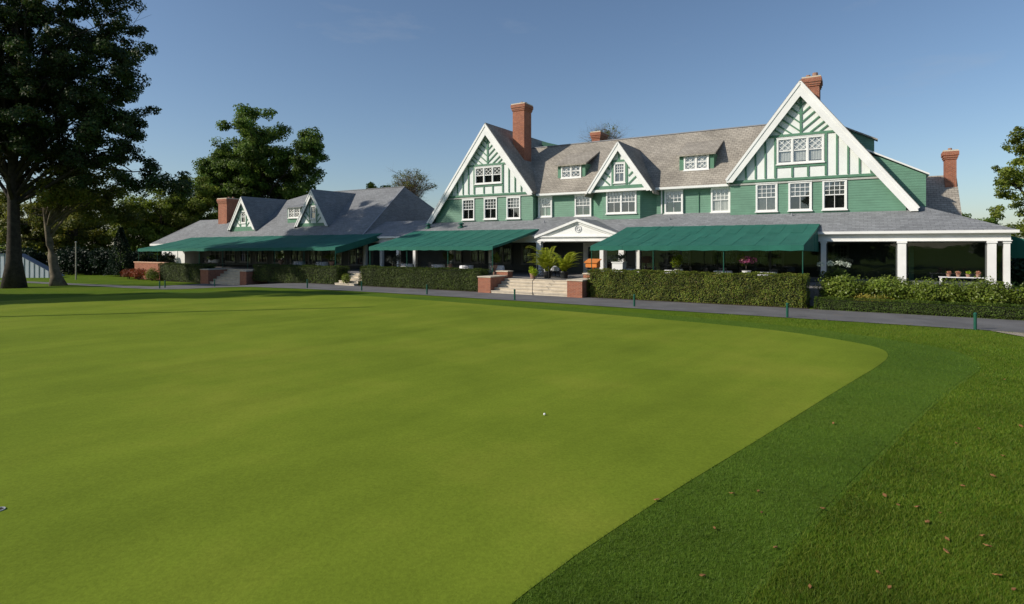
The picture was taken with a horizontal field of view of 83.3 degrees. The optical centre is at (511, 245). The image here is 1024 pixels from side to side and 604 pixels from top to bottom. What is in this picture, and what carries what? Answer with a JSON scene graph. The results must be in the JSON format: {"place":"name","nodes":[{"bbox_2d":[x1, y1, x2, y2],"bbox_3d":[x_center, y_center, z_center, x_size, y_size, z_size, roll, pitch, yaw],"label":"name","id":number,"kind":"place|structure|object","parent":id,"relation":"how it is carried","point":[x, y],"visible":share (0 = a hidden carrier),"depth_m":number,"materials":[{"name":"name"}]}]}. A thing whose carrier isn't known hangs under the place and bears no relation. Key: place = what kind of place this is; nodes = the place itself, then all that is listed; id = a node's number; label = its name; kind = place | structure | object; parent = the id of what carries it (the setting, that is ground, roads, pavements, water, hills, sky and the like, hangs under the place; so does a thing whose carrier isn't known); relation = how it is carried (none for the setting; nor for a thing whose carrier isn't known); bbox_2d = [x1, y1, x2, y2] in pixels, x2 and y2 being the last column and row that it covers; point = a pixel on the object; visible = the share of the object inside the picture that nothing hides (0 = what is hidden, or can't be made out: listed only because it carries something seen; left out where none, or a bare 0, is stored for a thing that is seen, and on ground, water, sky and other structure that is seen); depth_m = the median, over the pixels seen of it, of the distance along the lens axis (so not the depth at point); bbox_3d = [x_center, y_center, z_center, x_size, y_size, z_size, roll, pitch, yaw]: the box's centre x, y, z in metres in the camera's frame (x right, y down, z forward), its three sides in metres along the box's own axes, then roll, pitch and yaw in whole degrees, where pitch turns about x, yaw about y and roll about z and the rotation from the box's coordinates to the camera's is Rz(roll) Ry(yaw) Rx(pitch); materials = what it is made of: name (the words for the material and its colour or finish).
{"place":"outdoors","nodes":[
{"label":"outdoors","id":0,"kind":"place"},
{"bbox_2d":[0,246,1023,603],"bbox_3d":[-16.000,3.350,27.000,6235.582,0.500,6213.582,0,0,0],"label":"lawn","id":1,"kind":"structure","parent":0,"point":[38,290],"depth_m":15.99,"materials":[{"name":"green plant"}]},
{"bbox_2d":[0,254,64,277],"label":"striped tent","id":2,"kind":"object","parent":1,"relation":"on","point":[34,268],"visible":0.5,"depth_m":64.00,"materials":[{"name":"fabric"}]},
{"bbox_2d":[22,245,89,273],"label":"dark bush","id":3,"kind":"object","parent":1,"relation":"on","point":[34,254],"visible":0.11,"depth_m":72.73,"materials":[{"name":"green plant"}]},
{"bbox_2d":[0,187,117,250],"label":"broadleaf tree","id":4,"kind":"object","parent":1,"relation":"on","point":[93,233],"visible":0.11,"depth_m":84.37,"materials":[{"name":"green plant"}]},
{"bbox_2d":[0,195,118,263],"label":"broadleaf tree","id":5,"kind":"object","parent":1,"relation":"on","point":[32,229],"visible":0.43,"depth_m":76.35,"materials":[{"name":"green plant"}]},
{"bbox_2d":[75,242,76,279],"bbox_3d":[-45.800,1.590,60.500,0.185,4.020,0.185,0,0,-22],"label":"lamp pole","id":6,"kind":"object","parent":1,"relation":"on","point":[75,260],"visible":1,"depth_m":60.46,"materials":[{"name":"grey metal"}]},
{"bbox_2d":[22,147,145,285],"bbox_3d":[-38.446,-2.488,51.659,9.614,12.779,7.774,0,0,-11],"label":"plane tree","id":7,"kind":"object","parent":1,"relation":"on","point":[57,194],"visible":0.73,"depth_m":51.26,"materials":[{"name":"green plant"}]},
{"bbox_2d":[55,246,116,274],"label":"dark bush","id":8,"kind":"object","parent":1,"relation":"on","point":[92,262],"visible":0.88,"depth_m":69.36,"materials":[{"name":"green plant"}]},
{"bbox_2d":[0,0,194,288],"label":"tree","id":9,"kind":"object","parent":1,"relation":"on","point":[33,99],"visible":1,"depth_m":47.66,"materials":[{"name":"green plant"}]},
{"bbox_2d":[102,227,134,275],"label":"conifer","id":10,"kind":"object","parent":1,"relation":"on","point":[122,244],"visible":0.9,"depth_m":66.56,"materials":[{"name":"green plant"}]},
{"bbox_2d":[120,268,136,278],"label":"red shrub","id":11,"kind":"object","parent":1,"relation":"on","point":[125,273],"visible":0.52,"depth_m":61.21,"materials":[{"name":"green plant"}]},
{"bbox_2d":[129,268,147,279],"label":"red shrub","id":12,"kind":"object","parent":1,"relation":"on","point":[138,272],"visible":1,"depth_m":59.66,"materials":[{"name":"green plant"}]},
{"bbox_2d":[122,250,173,268],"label":"dark bush","id":13,"kind":"object","parent":1,"relation":"on","point":[149,257],"visible":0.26,"depth_m":69.00,"materials":[{"name":"green plant"}]},
{"bbox_2d":[144,268,159,280],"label":"shrub","id":14,"kind":"object","parent":1,"relation":"on","point":[151,274],"visible":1,"depth_m":58.36,"materials":[{"name":"green plant"}]},
{"bbox_2d":[135,261,168,279],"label":"brick wall","id":15,"kind":"structure","parent":1,"relation":"on","point":[144,265],"depth_m":61.00,"materials":[{"name":"red brick"}]},
{"bbox_2d":[106,176,221,254],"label":"broadleaf tree","id":16,"kind":"object","parent":1,"relation":"on","point":[171,215],"visible":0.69,"depth_m":82.08,"materials":[{"name":"green plant"}]},
{"bbox_2d":[200,268,228,283],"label":"brick pier","id":17,"kind":"structure","parent":1,"relation":"on","point":[207,276],"depth_m":54.00,"materials":[{"name":"brick"}]},
{"bbox_2d":[210,268,253,284],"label":"steps","id":18,"kind":"structure","parent":1,"relation":"on","point":[230,276],"depth_m":53.44,"materials":[{"name":"stone"}]},
{"bbox_2d":[154,103,330,220],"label":"broadleaf tree","id":19,"kind":"object","parent":1,"relation":"on","point":[246,167],"visible":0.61,"depth_m":89.47,"materials":[{"name":"green plant"}]},
{"bbox_2d":[240,270,266,284],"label":"brick pier","id":20,"kind":"structure","parent":1,"relation":"on","point":[246,277],"depth_m":50.91,"materials":[{"name":"brick"}]},
{"bbox_2d":[341,272,350,283],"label":"shrub","id":21,"kind":"object","parent":1,"relation":"on","point":[345,278],"visible":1,"depth_m":44.32,"materials":[{"name":"green plant"}]},
{"bbox_2d":[335,273,361,285],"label":"steps","id":22,"kind":"structure","parent":1,"relation":"on","point":[354,280],"depth_m":44.79,"materials":[{"name":"stone"}]},
{"bbox_2d":[366,182,398,188],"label":"broadleaf tree","id":23,"kind":"object","parent":1,"relation":"on","point":[370,185],"visible":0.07,"depth_m":93.11,"materials":[{"name":"green plant"}]},
{"bbox_2d":[390,168,437,200],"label":"bare tree","id":24,"kind":"object","parent":1,"relation":"on","point":[411,187],"visible":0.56,"depth_m":99.65,"materials":[{"name":"brown plant"}]},
{"bbox_2d":[0,292,887,603],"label":"putting green","id":25,"kind":"object","parent":1,"relation":"on","point":[244,448],"visible":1,"depth_m":9.39,"materials":[{"name":"green plant"}]},
{"bbox_2d":[477,275,507,292],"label":"brick pier","id":26,"kind":"structure","parent":1,"relation":"on","point":[487,283],"depth_m":37.61,"materials":[{"name":"brick"}]},
{"bbox_2d":[10,291,977,603],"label":"fringe","id":27,"kind":"object","parent":1,"relation":"on","point":[852,421],"visible":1,"depth_m":7.76,"materials":[{"name":"green plant"}]},
{"bbox_2d":[379,294,980,603],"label":"mown edge line","id":28,"kind":"object","parent":27,"relation":"on","point":[875,459],"visible":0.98,"depth_m":7.51,"materials":[{"name":"green plant"}]},
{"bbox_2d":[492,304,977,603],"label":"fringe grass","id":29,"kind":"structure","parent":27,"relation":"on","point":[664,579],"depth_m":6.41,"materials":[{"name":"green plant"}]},
{"bbox_2d":[491,266,566,296],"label":"steps","id":30,"kind":"structure","parent":1,"relation":"on","point":[542,287],"depth_m":36.68,"materials":[{"name":"stone"}]},
{"bbox_2d":[566,278,589,297],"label":"brick pier","id":31,"kind":"structure","parent":1,"relation":"on","point":[576,287],"depth_m":34.09,"materials":[{"name":"brick"}]},
{"bbox_2d":[138,72,1023,287],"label":"clubhouse","id":32,"kind":"structure","parent":1,"relation":"on","point":[804,180],"depth_m":42.82,"materials":[{"name":"green siding"},{"name":"white paint"},{"name":"grey and tan roof shingle"}]},
{"bbox_2d":[210,251,219,258],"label":"window","id":33,"kind":"structure","parent":32,"relation":"in","point":[215,253],"depth_m":67.75,"materials":[{"name":"black glass"}]},
{"bbox_2d":[225,251,235,262],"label":"window","id":34,"kind":"structure","parent":32,"relation":"in","point":[229,255],"depth_m":66.23,"materials":[{"name":"black glass"}]},
{"bbox_2d":[240,211,245,223],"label":"window","id":35,"kind":"structure","parent":32,"relation":"in","point":[243,215],"depth_m":67.19,"materials":[{"name":"white paint"}]},
{"bbox_2d":[239,251,250,262],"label":"window","id":36,"kind":"structure","parent":32,"relation":"in","point":[243,254],"depth_m":64.68,"materials":[{"name":"black glass"}]},
{"bbox_2d":[256,251,267,263],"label":"window","id":37,"kind":"structure","parent":32,"relation":"in","point":[261,256],"depth_m":63.18,"materials":[{"name":"black glass"}]},
{"bbox_2d":[272,251,284,263],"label":"window","id":38,"kind":"structure","parent":32,"relation":"in","point":[276,252],"depth_m":62.02,"materials":[{"name":"black glass"}]},
{"bbox_2d":[287,207,300,218],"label":"window","id":39,"kind":"structure","parent":32,"relation":"in","point":[293,213],"depth_m":63.99,"materials":[{"name":"white paint"}]},
{"bbox_2d":[289,251,302,263],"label":"window","id":40,"kind":"structure","parent":32,"relation":"in","point":[294,255],"depth_m":60.23,"materials":[{"name":"black glass"}]},
{"bbox_2d":[309,205,315,219],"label":"window","id":41,"kind":"structure","parent":32,"relation":"in","point":[312,208],"depth_m":61.29,"materials":[{"name":"white paint"}]},
{"bbox_2d":[308,250,321,264],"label":"window","id":42,"kind":"structure","parent":32,"relation":"in","point":[314,255],"depth_m":58.79,"materials":[{"name":"black glass"}]},
{"bbox_2d":[328,250,341,264],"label":"window","id":43,"kind":"structure","parent":32,"relation":"in","point":[339,262],"depth_m":57.16,"materials":[{"name":"black glass"}]},
{"bbox_2d":[348,247,362,265],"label":"window","id":44,"kind":"structure","parent":32,"relation":"in","point":[355,256],"depth_m":55.55,"materials":[{"name":"black glass"}]},
{"bbox_2d":[447,250,462,263],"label":"window","id":45,"kind":"structure","parent":32,"relation":"in","point":[460,251],"depth_m":53.21,"materials":[{"name":"black glass"}]},
{"bbox_2d":[461,198,474,220],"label":"window","id":46,"kind":"structure","parent":32,"relation":"in","point":[468,205],"depth_m":51.99,"materials":[{"name":"white paint"}]},
{"bbox_2d":[470,250,485,263],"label":"window","id":47,"kind":"structure","parent":32,"relation":"in","point":[471,253],"depth_m":52.08,"materials":[{"name":"black glass"}]},
{"bbox_2d":[474,165,501,184],"bbox_3d":[-2.079,-6.185,50.845,2.950,1.610,0.290,0,0,31],"label":"window","id":48,"kind":"structure","parent":32,"relation":"in","point":[484,175],"depth_m":50.90,"materials":[{"name":"white paint"}]},
{"bbox_2d":[483,197,497,219],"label":"window","id":49,"kind":"structure","parent":32,"relation":"in","point":[490,204],"depth_m":50.75,"materials":[{"name":"white paint"}]},
{"bbox_2d":[493,244,511,264],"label":"window","id":50,"kind":"structure","parent":32,"relation":"in","point":[503,262],"depth_m":50.63,"materials":[{"name":"grey paint"}]},
{"bbox_2d":[505,196,520,219],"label":"window","id":51,"kind":"structure","parent":32,"relation":"in","point":[513,203],"depth_m":49.53,"materials":[{"name":"white paint"}]},
{"bbox_2d":[520,244,535,264],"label":"window","id":52,"kind":"structure","parent":32,"relation":"in","point":[522,263],"depth_m":49.42,"materials":[{"name":"grey paint"}]},
{"bbox_2d":[537,196,552,217],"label":"window","id":53,"kind":"structure","parent":32,"relation":"in","point":[543,201],"depth_m":48.53,"materials":[{"name":"white paint"}]},
{"bbox_2d":[560,165,581,178],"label":"window","id":54,"kind":"structure","parent":32,"relation":"in","point":[574,171],"depth_m":48.50,"materials":[{"name":"white paint"}]},
{"bbox_2d":[574,194,591,216],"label":"window","id":55,"kind":"structure","parent":32,"relation":"in","point":[581,201],"depth_m":46.80,"materials":[{"name":"white paint"}]},
{"bbox_2d":[583,243,618,272],"bbox_3d":[7.323,1.010,45.826,3.550,2.420,0.140,0,0,31],"label":"entrance door","id":56,"kind":"structure","parent":32,"relation":"in","point":[586,246],"depth_m":46.27,"materials":[{"name":"white paint"}]},
{"bbox_2d":[613,162,625,183],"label":"window","id":57,"kind":"structure","parent":32,"relation":"in","point":[619,167],"depth_m":43.93,"materials":[{"name":"white paint"}]},
{"bbox_2d":[605,191,636,214],"bbox_3d":[8.381,-3.310,44.132,2.540,1.860,0.290,0,0,31],"label":"window","id":58,"kind":"structure","parent":32,"relation":"in","point":[623,202],"depth_m":44.08,"materials":[{"name":"white paint"}]},
{"bbox_2d":[664,189,683,214],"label":"window","id":59,"kind":"structure","parent":32,"relation":"in","point":[677,194],"depth_m":42.93,"materials":[{"name":"white paint"}]},
{"bbox_2d":[666,250,690,267],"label":"window","id":60,"kind":"structure","parent":32,"relation":"in","point":[667,252],"depth_m":42.66,"materials":[{"name":"grey paint"}]},
{"bbox_2d":[683,154,708,170],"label":"window","id":61,"kind":"structure","parent":32,"relation":"in","point":[697,162],"depth_m":43.07,"materials":[{"name":"white paint"}]},
{"bbox_2d":[710,187,729,212],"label":"window","id":62,"kind":"structure","parent":32,"relation":"in","point":[720,196],"depth_m":41.16,"materials":[{"name":"white paint"}]},
{"bbox_2d":[710,250,737,268],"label":"window","id":63,"kind":"structure","parent":32,"relation":"in","point":[712,267],"depth_m":41.07,"materials":[{"name":"grey paint"}]},
{"bbox_2d":[755,182,777,212],"bbox_3d":[17.260,-3.235,39.040,1.460,2.010,0.290,0,0,31],"label":"window","id":64,"kind":"structure","parent":32,"relation":"in","point":[766,194],"depth_m":39.03,"materials":[{"name":"white paint"}]},
{"bbox_2d":[754,250,784,269],"bbox_3d":[17.664,0.765,39.496,1.900,1.810,0.290,0,0,31],"label":"window","id":65,"kind":"structure","parent":32,"relation":"in","point":[756,251],"depth_m":39.37,"materials":[{"name":"grey paint"}]},
{"bbox_2d":[787,180,812,211],"bbox_3d":[18.995,-3.235,37.981,1.490,2.010,0.290,0,0,31],"label":"window","id":66,"kind":"structure","parent":32,"relation":"in","point":[799,193],"depth_m":38.04,"materials":[{"name":"white paint"}]},
{"bbox_2d":[776,134,824,165],"bbox_3d":[18.995,-6.270,37.981,2.910,1.840,0.290,0,0,31],"label":"window","id":67,"kind":"structure","parent":32,"relation":"in","point":[808,149],"depth_m":37.98,"materials":[{"name":"white paint"}]},
{"bbox_2d":[816,243,849,270],"bbox_3d":[20.908,0.765,37.516,1.900,1.810,0.290,0,0,31],"label":"window","id":68,"kind":"structure","parent":32,"relation":"in","point":[832,245],"depth_m":37.40,"materials":[{"name":"black glass"}]},
{"bbox_2d":[821,178,847,210],"bbox_3d":[20.690,-3.235,36.946,1.480,2.010,0.290,0,0,31],"label":"window","id":69,"kind":"structure","parent":32,"relation":"in","point":[834,191],"depth_m":36.99,"materials":[{"name":"white paint"}]},
{"bbox_2d":[160,280,1021,319],"bbox_3d":[-4.588,3.320,40.467,74.000,0.500,1.700,0,0,31],"label":"soil bed","id":70,"kind":"object","parent":1,"relation":"on","point":[696,302],"visible":0.42,"depth_m":30.41,"materials":[{"name":"brown soil"}]},
{"bbox_2d":[158,262,216,282],"bbox_3d":[-32.362,2.682,57.293,8.387,1.901,1.527,0,0,31],"label":"hedge","id":71,"kind":"object","parent":70,"relation":"on","point":[181,272],"visible":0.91,"depth_m":56.80,"materials":[{"name":"green plant"}]},
{"bbox_2d":[252,263,349,283],"bbox_3d":[-17.990,2.383,48.648,10.978,1.637,1.522,0,0,31],"label":"hedge","id":72,"kind":"object","parent":70,"relation":"on","point":[313,274],"visible":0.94,"depth_m":47.84,"materials":[{"name":"green plant"}]},
{"bbox_2d":[358,265,490,290],"bbox_3d":[-6.592,2.305,41.737,11.466,1.650,1.549,0,0,31],"label":"hedge","id":73,"kind":"object","parent":70,"relation":"on","point":[466,279],"visible":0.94,"depth_m":40.99,"materials":[{"name":"green plant"}]},
{"bbox_2d":[585,268,811,307],"bbox_3d":[9.782,2.229,31.745,11.926,1.803,1.522,0,0,31],"label":"hedge","id":74,"kind":"object","parent":70,"relation":"on","point":[779,289],"visible":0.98,"depth_m":30.84,"materials":[{"name":"green plant"}]},
{"bbox_2d":[812,274,874,300],"bbox_3d":[16.654,2.282,28.784,2.922,1.710,1.842,0,0,31],"label":"evergreen shrub","id":75,"kind":"object","parent":70,"relation":"on","point":[844,287],"visible":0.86,"depth_m":28.38,"materials":[{"name":"green plant"}]},
{"bbox_2d":[814,296,1023,319],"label":"box hedge","id":76,"kind":"object","parent":70,"relation":"on","point":[917,307],"visible":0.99,"depth_m":25.59,"materials":[{"name":"green plant"}]},
{"bbox_2d":[579,119,630,142],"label":"bare tree","id":77,"kind":"object","parent":1,"relation":"on","point":[608,132],"visible":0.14,"depth_m":89.10,"materials":[{"name":"brown plant"}]},
{"bbox_2d":[215,264,1023,306],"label":"terrace","id":78,"kind":"structure","parent":1,"relation":"on","point":[526,274],"depth_m":41.06,"materials":[{"name":"stone"}]},
{"bbox_2d":[276,251,284,264],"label":"potted plant","id":79,"kind":"object","parent":78,"relation":"on","point":[280,255],"visible":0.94,"depth_m":53.84,"materials":[{"name":"green plant"}]},
{"bbox_2d":[322,252,340,267],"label":"potted plant","id":80,"kind":"object","parent":78,"relation":"on","point":[331,262],"visible":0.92,"depth_m":50.09,"materials":[{"name":"green plant"}]},
{"bbox_2d":[386,253,401,265],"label":"potted plant","id":81,"kind":"object","parent":78,"relation":"on","point":[397,257],"visible":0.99,"depth_m":46.29,"materials":[{"name":"green plant"}]},
{"bbox_2d":[442,252,453,267],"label":"potted plant","id":82,"kind":"object","parent":78,"relation":"on","point":[449,256],"visible":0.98,"depth_m":43.23,"materials":[{"name":"green plant"}]},
{"bbox_2d":[490,252,500,274],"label":"potted plant","id":83,"kind":"object","parent":78,"relation":"on","point":[495,257],"visible":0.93,"depth_m":41.23,"materials":[{"name":"green plant"}]},
{"bbox_2d":[496,270,512,277],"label":"brick pier","id":84,"kind":"structure","parent":78,"relation":"on","point":[509,273],"depth_m":39.44,"materials":[{"name":"brick"}]},
{"bbox_2d":[528,266,538,278],"bbox_3d":[1.407,1.781,38.394,0.751,0.878,0.717,0,0,31],"label":"coleus pot","id":85,"kind":"object","parent":78,"relation":"on","point":[533,272],"visible":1,"depth_m":38.30,"materials":[{"name":"ceramic"}]},
{"bbox_2d":[527,246,560,277],"bbox_3d":[2.467,1.122,39.071,2.803,2.196,2.724,0,0,-27],"label":"fern palm","id":86,"kind":"object","parent":78,"relation":"on","point":[543,261],"visible":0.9,"depth_m":38.85,"materials":[{"name":"green plant"}]},
{"bbox_2d":[548,251,581,278],"bbox_3d":[3.481,1.291,38.512,2.610,1.858,2.710,0,0,31],"label":"fern palm","id":87,"kind":"object","parent":78,"relation":"on","point":[565,264],"visible":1,"depth_m":38.28,"materials":[{"name":"green plant"}]},
{"bbox_2d":[584,259,601,268],"bbox_3d":[5.156,1.540,36.757,0.920,1.360,0.720,0,0,31],"label":"host stand","id":88,"kind":"object","parent":78,"relation":"on","point":[595,263],"visible":0.57,"depth_m":36.58,"materials":[{"name":"orange wood"}]},
{"bbox_2d":[607,253,627,271],"bbox_3d":[6.553,1.323,35.812,1.388,1.795,0.920,0,0,31],"label":"urn planter","id":89,"kind":"object","parent":78,"relation":"on","point":[619,265],"visible":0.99,"depth_m":35.54,"materials":[{"name":"white paint"}]},
{"bbox_2d":[670,253,683,270],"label":"potted plant","id":90,"kind":"object","parent":78,"relation":"on","point":[677,260],"visible":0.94,"depth_m":33.78,"materials":[{"name":"green plant"}]},
{"bbox_2d":[736,253,756,274],"bbox_3d":[12.961,1.306,31.856,0.941,1.828,1.127,0,0,-39],"label":"flower pot","id":91,"kind":"object","parent":78,"relation":"on","point":[746,260],"visible":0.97,"depth_m":31.80,"materials":[{"name":"white paint"}]},
{"bbox_2d":[817,260,850,286],"bbox_3d":[17.235,1.663,30.787,1.670,1.782,1.154,0,0,31],"label":"white hydrangea","id":92,"kind":"object","parent":78,"relation":"on","point":[839,271],"visible":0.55,"depth_m":30.68,"materials":[{"name":"green plant"}]},
{"bbox_2d":[938,276,988,282],"bbox_3d":[23.095,1.995,29.486,2.000,0.750,0.500,0,0,31],"label":"side table","id":93,"kind":"object","parent":78,"relation":"on","point":[941,277],"visible":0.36,"depth_m":29.41,"materials":[{"name":"white paint"}]},
{"bbox_3d":[-1.103,1.855,42.147,1.000,0.730,1.000,0,0,-10],"label":"dining table","id":94,"kind":"object","parent":78,"relation":"on","visible":0},
{"bbox_2d":[489,265,504,269],"bbox_3d":[-1.103,1.639,42.147,1.119,0.322,1.119,0,0,-22],"label":"tablecloth","id":95,"kind":"object","parent":94,"relation":"on","point":[500,267],"visible":0.58,"depth_m":41.75,"materials":[{"name":"white fabric"}]},
{"bbox_2d":[854,293,892,301],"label":"yellow shrub","id":96,"kind":"object","parent":1,"relation":"on","point":[870,296],"visible":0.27,"depth_m":27.25,"materials":[{"name":"green plant"}]},
{"bbox_2d":[861,274,917,302],"bbox_3d":[18.302,2.264,27.939,2.862,1.744,2.027,0,0,31],"label":"evergreen shrub","id":97,"kind":"object","parent":1,"relation":"on","point":[886,287],"visible":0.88,"depth_m":27.46,"materials":[{"name":"green plant"}]},
{"bbox_2d":[905,276,975,304],"bbox_3d":[19.797,2.285,26.833,3.016,1.704,1.888,0,0,31],"label":"evergreen shrub","id":98,"kind":"object","parent":1,"relation":"on","point":[943,291],"visible":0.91,"depth_m":26.44,"materials":[{"name":"green plant"}]},
{"bbox_2d":[973,312,976,329],"bbox_3d":[17.000,2.805,21.140,0.116,0.690,0.116,0,0,-25],"label":"marker post","id":99,"kind":"object","parent":1,"relation":"on","point":[974,320],"visible":0.9,"depth_m":21.11,"materials":[{"name":"green paint"}]},
{"bbox_2d":[962,212,1002,224],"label":"broadleaf tree","id":100,"kind":"object","parent":1,"relation":"on","point":[990,220],"visible":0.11,"depth_m":90.26,"materials":[{"name":"green plant"}]},
{"bbox_2d":[951,276,1023,307],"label":"evergreen shrub","id":101,"kind":"object","parent":1,"relation":"on","point":[987,293],"visible":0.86,"depth_m":25.52,"materials":[{"name":"green plant"}]},
{"bbox_2d":[986,126,1023,237],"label":"broadleaf tree","id":102,"kind":"object","parent":1,"relation":"on","point":[1009,176],"visible":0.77,"depth_m":50.06,"materials":[{"name":"green plant"}]},
{"bbox_2d":[1007,283,1023,305],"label":"evergreen shrub","id":103,"kind":"object","parent":1,"relation":"on","point":[1020,293],"visible":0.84,"depth_m":25.15,"materials":[{"name":"green plant"}]},
{"bbox_2d":[1010,258,1023,284],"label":"window","id":104,"kind":"structure","parent":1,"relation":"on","point":[1016,270],"depth_m":44.04,"materials":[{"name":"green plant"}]},
{"bbox_2d":[0,281,1023,332],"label":"path","id":105,"kind":"structure","parent":0,"point":[952,322],"depth_m":28.54,"materials":[{"name":"grey asphalt"}]},
{"bbox_2d":[0,0,1023,245],"label":"sky","id":106,"kind":"structure","parent":0,"point":[397,85],"materials":[{"name":"blue"}]},
{"bbox_2d":[996,331,1023,336],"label":"side path","id":107,"kind":"structure","parent":0,"point":[1013,333],"depth_m":20.09,"materials":[{"name":"concrete"}]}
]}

